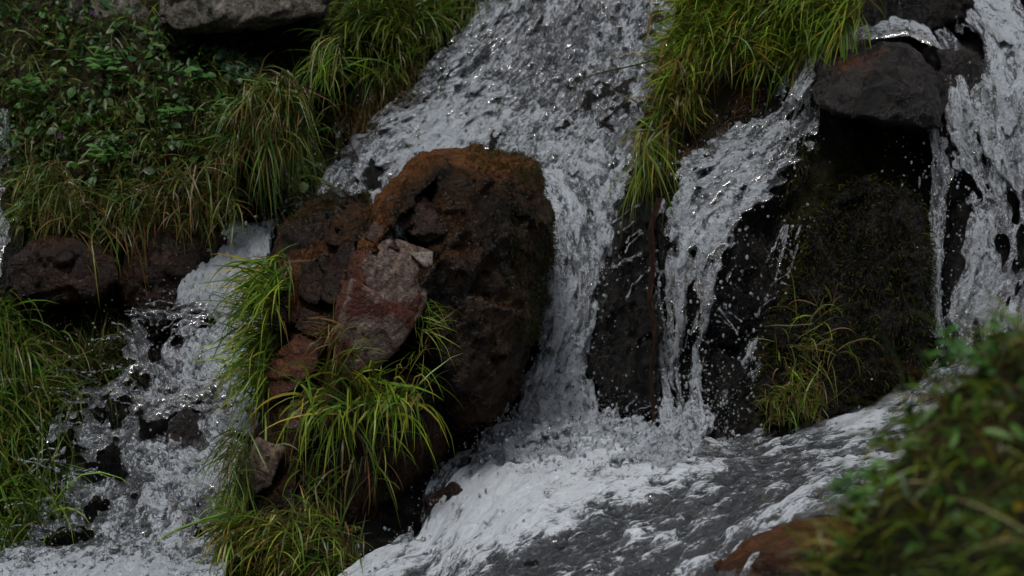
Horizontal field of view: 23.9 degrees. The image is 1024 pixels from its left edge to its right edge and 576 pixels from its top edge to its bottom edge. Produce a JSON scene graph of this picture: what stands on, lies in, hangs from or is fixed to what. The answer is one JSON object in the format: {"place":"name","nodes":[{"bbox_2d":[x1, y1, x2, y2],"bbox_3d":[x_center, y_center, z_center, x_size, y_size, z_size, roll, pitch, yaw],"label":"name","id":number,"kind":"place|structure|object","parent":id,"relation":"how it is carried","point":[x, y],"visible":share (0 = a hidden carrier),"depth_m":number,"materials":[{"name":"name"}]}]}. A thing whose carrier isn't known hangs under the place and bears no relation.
{"place":"outdoors","nodes":[
{"label":"outdoors","id":0,"kind":"place"},
{"bbox_2d":[327,42,432,156],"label":"grass","id":1,"kind":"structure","parent":0,"point":[376,103],"depth_m":13.37,"materials":[{"name":"green plant"}]},
{"bbox_2d":[0,0,1023,575],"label":"hillside","id":2,"kind":"structure","parent":0,"point":[856,148],"depth_m":12.96,"materials":[{"name":"soil"}]},
{"bbox_2d":[0,108,11,276],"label":"waterfall","id":3,"kind":"structure","parent":2,"relation":"on","point":[5,240],"depth_m":13.07,"materials":[{"name":"white liquid"}]},
{"bbox_2d":[12,68,51,100],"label":"leafy weed","id":4,"kind":"object","parent":2,"relation":"on","point":[36,83],"visible":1,"depth_m":13.18,"materials":[{"name":"green plant"}]},
{"bbox_2d":[0,137,102,243],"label":"grass tuft","id":5,"kind":"object","parent":2,"relation":"on","point":[31,183],"visible":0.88,"depth_m":12.74,"materials":[{"name":"green plant"}]},
{"bbox_2d":[5,235,120,306],"bbox_3d":[-2.374,-0.098,12.879,0.643,0.421,0.617,0,10,0],"label":"boulder","id":6,"kind":"object","parent":2,"relation":"on","point":[45,269],"visible":0.93,"depth_m":12.61,"materials":[{"name":"brown stone"}]},
{"bbox_2d":[0,286,157,552],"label":"grass","id":7,"kind":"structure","parent":2,"relation":"on","point":[36,492],"depth_m":12.36,"materials":[{"name":"green plant"}]},
{"bbox_2d":[6,295,156,404],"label":"dry grass","id":8,"kind":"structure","parent":2,"relation":"on","point":[75,332],"depth_m":12.75,"materials":[{"name":"green plant"}]},
{"bbox_2d":[85,45,126,72],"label":"leafy weed","id":9,"kind":"object","parent":2,"relation":"on","point":[99,63],"visible":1,"depth_m":13.20,"materials":[{"name":"green plant"}]},
{"bbox_2d":[66,0,149,25],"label":"ledge rock","id":10,"kind":"object","parent":2,"relation":"on","point":[117,4],"visible":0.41,"depth_m":13.58,"materials":[{"name":"stone"}]},
{"bbox_2d":[86,128,130,159],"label":"leafy weed","id":11,"kind":"object","parent":2,"relation":"on","point":[109,147],"visible":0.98,"depth_m":12.85,"materials":[{"name":"green plant"}]},
{"bbox_2d":[0,132,256,305],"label":"grass tuft","id":12,"kind":"object","parent":2,"relation":"on","point":[211,206],"visible":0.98,"depth_m":12.66,"materials":[{"name":"green plant"}]},
{"bbox_2d":[0,218,278,575],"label":"waterfall","id":13,"kind":"structure","parent":2,"relation":"on","point":[115,550],"depth_m":12.21,"materials":[{"name":"white liquid"}]},
{"bbox_2d":[0,0,325,236],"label":"ground cover","id":14,"kind":"object","parent":2,"relation":"on","point":[109,82],"visible":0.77,"depth_m":13.08,"materials":[{"name":"green plant"}]},
{"bbox_2d":[156,103,193,125],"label":"leafy weed","id":15,"kind":"object","parent":14,"relation":"on","point":[175,110],"visible":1,"depth_m":12.87,"materials":[{"name":"green plant"}]},
{"bbox_2d":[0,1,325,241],"bbox_3d":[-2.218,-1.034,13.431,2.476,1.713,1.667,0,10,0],"label":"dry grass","id":16,"kind":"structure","parent":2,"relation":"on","point":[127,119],"depth_m":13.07,"materials":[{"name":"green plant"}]},
{"bbox_2d":[117,216,228,342],"bbox_3d":[-1.845,-0.039,13.023,0.597,0.745,0.699,-3,10,-15],"label":"boulder","id":17,"kind":"object","parent":2,"relation":"on","point":[162,254],"visible":0.56,"depth_m":12.71,"materials":[{"name":"brown stone"}]},
{"bbox_2d":[0,0,347,254],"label":"grass","id":18,"kind":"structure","parent":2,"relation":"on","point":[146,107],"depth_m":13.08,"materials":[{"name":"green plant"}]},
{"bbox_2d":[286,28,395,115],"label":"grass tuft","id":19,"kind":"object","parent":18,"relation":"on","point":[330,50],"visible":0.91,"depth_m":13.07,"materials":[{"name":"green plant"}]},
{"bbox_2d":[164,407,201,446],"bbox_3d":[-1.698,0.783,12.502,0.249,0.398,0.453,0,10,0],"label":"rock","id":20,"kind":"object","parent":2,"relation":"on","point":[185,429],"visible":0.41,"depth_m":12.33,"materials":[{"name":"grey stone"}]},
{"bbox_2d":[171,66,215,81],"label":"leafy plant","id":21,"kind":"object","parent":2,"relation":"on","point":[204,78],"visible":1,"depth_m":12.92,"materials":[{"name":"green plant"}]},
{"bbox_2d":[182,427,267,536],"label":"grass tuft","id":22,"kind":"object","parent":2,"relation":"on","point":[237,496],"visible":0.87,"depth_m":11.85,"materials":[{"name":"green plant"}]},
{"bbox_2d":[158,0,330,35],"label":"ledge rock","id":23,"kind":"object","parent":2,"relation":"on","point":[189,17],"visible":1,"depth_m":13.05,"materials":[{"name":"stone"}]},
{"bbox_2d":[207,25,310,84],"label":"ivy","id":24,"kind":"object","parent":2,"relation":"on","point":[278,46],"visible":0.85,"depth_m":13.35,"materials":[{"name":"green plant"}]},
{"bbox_2d":[155,468,374,575],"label":"grass tuft","id":25,"kind":"object","parent":2,"relation":"on","point":[278,554],"visible":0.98,"depth_m":11.70,"materials":[{"name":"green plant"}]},
{"bbox_2d":[176,27,362,229],"bbox_3d":[-1.274,-0.819,12.739,1.020,1.075,0.754,0,10,0],"label":"grass tuft","id":26,"kind":"object","parent":2,"relation":"on","point":[279,93],"visible":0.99,"depth_m":12.69,"materials":[{"name":"green plant"}]},
{"bbox_2d":[257,398,420,545],"bbox_3d":[-0.858,0.961,11.827,0.781,0.820,0.621,2,10,12],"label":"grass tuft","id":27,"kind":"object","parent":2,"relation":"on","point":[366,450],"visible":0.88,"depth_m":11.91,"materials":[{"name":"green plant"}]},
{"bbox_2d":[289,0,501,121],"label":"grass tuft","id":28,"kind":"object","parent":2,"relation":"on","point":[356,13],"visible":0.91,"depth_m":13.41,"materials":[{"name":"green plant"}]},
{"bbox_2d":[237,140,560,542],"bbox_3d":[-0.625,0.397,12.510,1.760,2.338,1.410,0,10,0],"label":"boulder","id":29,"kind":"object","parent":2,"relation":"on","point":[467,233],"visible":0.88,"depth_m":12.02,"materials":[{"name":"brown stone"}]},
{"bbox_2d":[189,227,325,443],"bbox_3d":[-1.244,0.320,12.077,0.781,1.294,0.564,-2,10,-13],"label":"grass tuft","id":30,"kind":"object","parent":29,"relation":"on","point":[258,288],"visible":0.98,"depth_m":12.03,"materials":[{"name":"green plant"}]},
{"bbox_2d":[294,313,355,372],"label":"grass tuft","id":31,"kind":"object","parent":29,"relation":"on","point":[323,331],"visible":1,"depth_m":11.69,"materials":[{"name":"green plant"}]},
{"bbox_2d":[246,297,456,485],"bbox_3d":[-0.812,0.521,11.818,1.140,1.030,0.654,0,10,0],"label":"grass tuft","id":32,"kind":"object","parent":29,"relation":"on","point":[392,402],"visible":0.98,"depth_m":11.80,"materials":[{"name":"green plant"}]},
{"bbox_2d":[401,299,462,405],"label":"grass tuft","id":33,"kind":"object","parent":29,"relation":"on","point":[422,329],"visible":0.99,"depth_m":11.88,"materials":[{"name":"green plant"}]},
{"bbox_2d":[499,403,508,423],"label":"rill","id":34,"kind":"structure","parent":29,"relation":"attached to","point":[502,419],"depth_m":12.74,"materials":[{"name":"white liquid"}]},
{"bbox_2d":[390,446,475,544],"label":"rill","id":35,"kind":"structure","parent":2,"relation":"on","point":[460,459],"depth_m":12.49,"materials":[{"name":"white liquid"}]},
{"bbox_2d":[426,481,462,508],"bbox_3d":[-0.326,1.096,12.352,0.219,0.226,0.345,0,10,0],"label":"rock","id":36,"kind":"object","parent":2,"relation":"on","point":[450,489],"visible":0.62,"depth_m":12.27,"materials":[{"name":"brown stone"}]},
{"bbox_2d":[0,16,958,562],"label":"water spray","id":37,"kind":"object","parent":2,"relation":"on","point":[94,372],"visible":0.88,"depth_m":12.53,"materials":[{"name":"white liquid"}]},
{"bbox_2d":[315,0,676,202],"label":"waterfall","id":38,"kind":"structure","parent":2,"relation":"on","point":[585,144],"depth_m":13.46,"materials":[{"name":"white liquid"}]},
{"bbox_2d":[0,0,1023,575],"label":"water spray","id":39,"kind":"object","parent":2,"relation":"on","point":[570,330],"visible":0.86,"depth_m":12.71,"materials":[{"name":"white liquid"}]},
{"bbox_2d":[518,168,629,446],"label":"waterfall","id":40,"kind":"structure","parent":2,"relation":"on","point":[586,206],"depth_m":12.84,"materials":[{"name":"white liquid"}]},
{"bbox_2d":[572,57,665,91],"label":"wild grass","id":41,"kind":"structure","parent":2,"relation":"on","point":[620,68],"depth_m":12.69,"materials":[{"name":"green plant"}]},
{"bbox_2d":[587,183,663,419],"bbox_3d":[0.604,0.029,13.140,0.410,1.267,0.828,0,10,0],"label":"rock","id":42,"kind":"object","parent":2,"relation":"on","point":[621,343],"visible":0.72,"depth_m":12.86,"materials":[{"name":"black stone"}]},
{"bbox_2d":[603,117,684,243],"bbox_3d":[0.766,-0.509,12.850,0.644,0.767,0.512,-3,10,-18],"label":"grass tuft","id":43,"kind":"object","parent":2,"relation":"on","point":[648,174],"visible":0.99,"depth_m":12.87,"materials":[{"name":"green plant"}]},
{"bbox_2d":[647,198,662,421],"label":"branch","id":44,"kind":"object","parent":2,"relation":"on","point":[655,211],"visible":1,"depth_m":12.74,"materials":[{"name":"orange wood"}]},
{"bbox_2d":[658,36,671,69],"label":"wild grass","id":45,"kind":"structure","parent":2,"relation":"on","point":[664,40],"depth_m":12.71,"materials":[{"name":"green plant"}]},
{"bbox_2d":[607,21,739,193],"bbox_3d":[0.820,-0.918,12.966,0.672,1.027,0.582,7,12,33],"label":"grass tuft","id":46,"kind":"object","parent":2,"relation":"on","point":[682,100],"visible":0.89,"depth_m":12.93,"materials":[{"name":"green plant"}]},
{"bbox_2d":[668,55,684,87],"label":"wild grass","id":47,"kind":"structure","parent":2,"relation":"on","point":[677,59],"depth_m":12.73,"materials":[{"name":"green plant"}]},
{"bbox_2d":[687,39,698,66],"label":"wild grass","id":48,"kind":"structure","parent":2,"relation":"on","point":[693,41],"depth_m":12.72,"materials":[{"name":"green plant"}]},
{"bbox_2d":[650,74,770,180],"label":"dry grass","id":49,"kind":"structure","parent":2,"relation":"on","point":[728,124],"depth_m":13.02,"materials":[{"name":"green plant"}]},
{"bbox_2d":[655,64,821,431],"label":"waterfall","id":50,"kind":"structure","parent":2,"relation":"on","point":[750,180],"depth_m":12.86,"materials":[{"name":"white liquid"}]},
{"bbox_2d":[636,0,887,116],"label":"grass tuft","id":51,"kind":"object","parent":2,"relation":"on","point":[726,16],"visible":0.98,"depth_m":12.90,"materials":[{"name":"green plant"}]},
{"bbox_2d":[641,9,659,48],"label":"wild grass","id":52,"kind":"structure","parent":51,"relation":"attached to","point":[652,13],"depth_m":12.69,"materials":[{"name":"green plant"}]},
{"bbox_2d":[713,517,857,575],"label":"rock","id":53,"kind":"object","parent":2,"relation":"on","point":[778,547],"visible":0.6,"depth_m":10.79,"materials":[{"name":"brown stone"}]},
{"bbox_2d":[768,135,903,402],"bbox_3d":[1.770,-0.050,12.823,0.860,1.497,0.432,0,10,0],"label":"moss","id":54,"kind":"object","parent":2,"relation":"on","point":[805,203],"visible":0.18,"depth_m":12.89,"materials":[{"name":"green plant"}]},
{"bbox_2d":[746,170,939,436],"bbox_3d":[1.743,0.064,12.888,1.084,1.422,1.145,0,10,0],"label":"boulder","id":55,"kind":"object","parent":2,"relation":"on","point":[869,235],"visible":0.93,"depth_m":12.59,"materials":[{"name":"black stone"}]},
{"bbox_2d":[755,266,883,411],"bbox_3d":[1.552,0.269,12.398,0.597,0.737,0.430,-6,11,-29],"label":"grass tuft","id":56,"kind":"object","parent":55,"relation":"on","point":[808,348],"visible":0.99,"depth_m":12.40,"materials":[{"name":"green plant"}]},
{"bbox_2d":[811,40,983,131],"bbox_3d":[2.114,-1.094,13.080,0.924,0.485,1.194,2,10,13],"label":"boulder","id":57,"kind":"object","parent":2,"relation":"on","point":[894,84],"visible":0.92,"depth_m":12.69,"materials":[{"name":"stone"}]},
{"bbox_2d":[789,16,940,102],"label":"rill","id":58,"kind":"structure","parent":57,"relation":"on","point":[893,26],"depth_m":13.14,"materials":[{"name":"white liquid"}]},
{"bbox_2d":[940,50,983,68],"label":"rock","id":59,"kind":"object","parent":57,"relation":"on","point":[977,60],"visible":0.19,"depth_m":13.00,"materials":[{"name":"grey stone"}]},
{"bbox_2d":[856,0,974,43],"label":"rock","id":60,"kind":"object","parent":2,"relation":"on","point":[931,14],"visible":0.41,"depth_m":13.32,"materials":[{"name":"black stone"}]},
{"bbox_2d":[907,0,1023,400],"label":"waterfall","id":61,"kind":"structure","parent":2,"relation":"on","point":[999,77],"depth_m":12.74,"materials":[{"name":"white liquid"}]},
{"bbox_2d":[338,381,947,575],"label":"stream","id":62,"kind":"structure","parent":0,"point":[673,524],"depth_m":11.83,"materials":[{"name":"white liquid"}]},
{"bbox_2d":[471,388,716,467],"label":"foam","id":63,"kind":"structure","parent":62,"relation":"on","point":[662,460],"depth_m":12.56,"materials":[{"name":"white liquid"}]},
{"bbox_2d":[751,359,855,436],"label":"grass tuft","id":64,"kind":"object","parent":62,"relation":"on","point":[774,403],"visible":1,"depth_m":12.38,"materials":[{"name":"green plant"}]},
{"bbox_2d":[720,225,810,407],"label":"waterfall","id":65,"kind":"structure","parent":0,"point":[783,235],"depth_m":12.88,"materials":[{"name":"white liquid"}]},
{"bbox_2d":[741,291,1023,575],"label":"bank","id":66,"kind":"structure","parent":0,"point":[923,529],"depth_m":7.38,"materials":[{"name":"green plant"}]},
{"bbox_2d":[726,527,831,572],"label":"wild grass","id":67,"kind":"structure","parent":66,"relation":"on","point":[785,534],"depth_m":7.45,"materials":[{"name":"green plant"}]},
{"bbox_2d":[824,444,888,510],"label":"leafy weed","id":68,"kind":"object","parent":66,"relation":"on","point":[856,493],"visible":1,"depth_m":7.51,"materials":[{"name":"green plant"}]},
{"bbox_2d":[832,431,900,442],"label":"wild grass","id":69,"kind":"structure","parent":66,"relation":"on","point":[871,432],"depth_m":7.70,"materials":[{"name":"green plant"}]},
{"bbox_2d":[816,368,938,452],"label":"wild grass","id":70,"kind":"structure","parent":66,"relation":"on","point":[898,391],"depth_m":7.78,"materials":[{"name":"green plant"}]},
{"bbox_2d":[850,327,907,404],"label":"wild grass","id":71,"kind":"structure","parent":66,"relation":"on","point":[896,360],"depth_m":7.76,"materials":[{"name":"green plant"}]},
{"bbox_2d":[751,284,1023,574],"bbox_3d":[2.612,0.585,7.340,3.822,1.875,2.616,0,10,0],"label":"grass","id":72,"kind":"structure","parent":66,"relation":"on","point":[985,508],"depth_m":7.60,"materials":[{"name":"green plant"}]},
{"bbox_2d":[867,373,930,467],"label":"wild grass","id":73,"kind":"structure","parent":66,"relation":"on","point":[898,408],"depth_m":7.78,"materials":[{"name":"green plant"}]},
{"bbox_2d":[781,338,1023,575],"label":"ground cover","id":74,"kind":"object","parent":66,"relation":"on","point":[978,402],"visible":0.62,"depth_m":7.38,"materials":[{"name":"green plant"}]},
{"bbox_2d":[872,360,938,384],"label":"wild grass","id":75,"kind":"structure","parent":66,"relation":"on","point":[920,373],"depth_m":7.66,"materials":[{"name":"green plant"}]},
{"bbox_2d":[852,327,1023,506],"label":"dry grass","id":76,"kind":"structure","parent":66,"relation":"on","point":[1013,388],"depth_m":7.50,"materials":[{"name":"green plant"}]},
{"bbox_2d":[922,318,986,374],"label":"leafy weed","id":77,"kind":"object","parent":66,"relation":"on","point":[963,349],"visible":0.98,"depth_m":7.64,"materials":[{"name":"green plant"}]},
{"bbox_2d":[962,305,1020,374],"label":"leafy weed","id":78,"kind":"object","parent":66,"relation":"on","point":[995,324],"visible":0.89,"depth_m":7.61,"materials":[{"name":"green plant"}]},
{"bbox_2d":[1012,501,1022,517],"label":"flower","id":79,"kind":"object","parent":66,"relation":"on","point":[1019,506],"visible":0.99,"depth_m":6.71,"materials":[{"name":"yellow plant"}]},
{"bbox_2d":[919,128,953,337],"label":"waterfall","id":80,"kind":"structure","parent":0,"point":[937,142],"depth_m":12.76,"materials":[{"name":"white liquid"}]}
]}

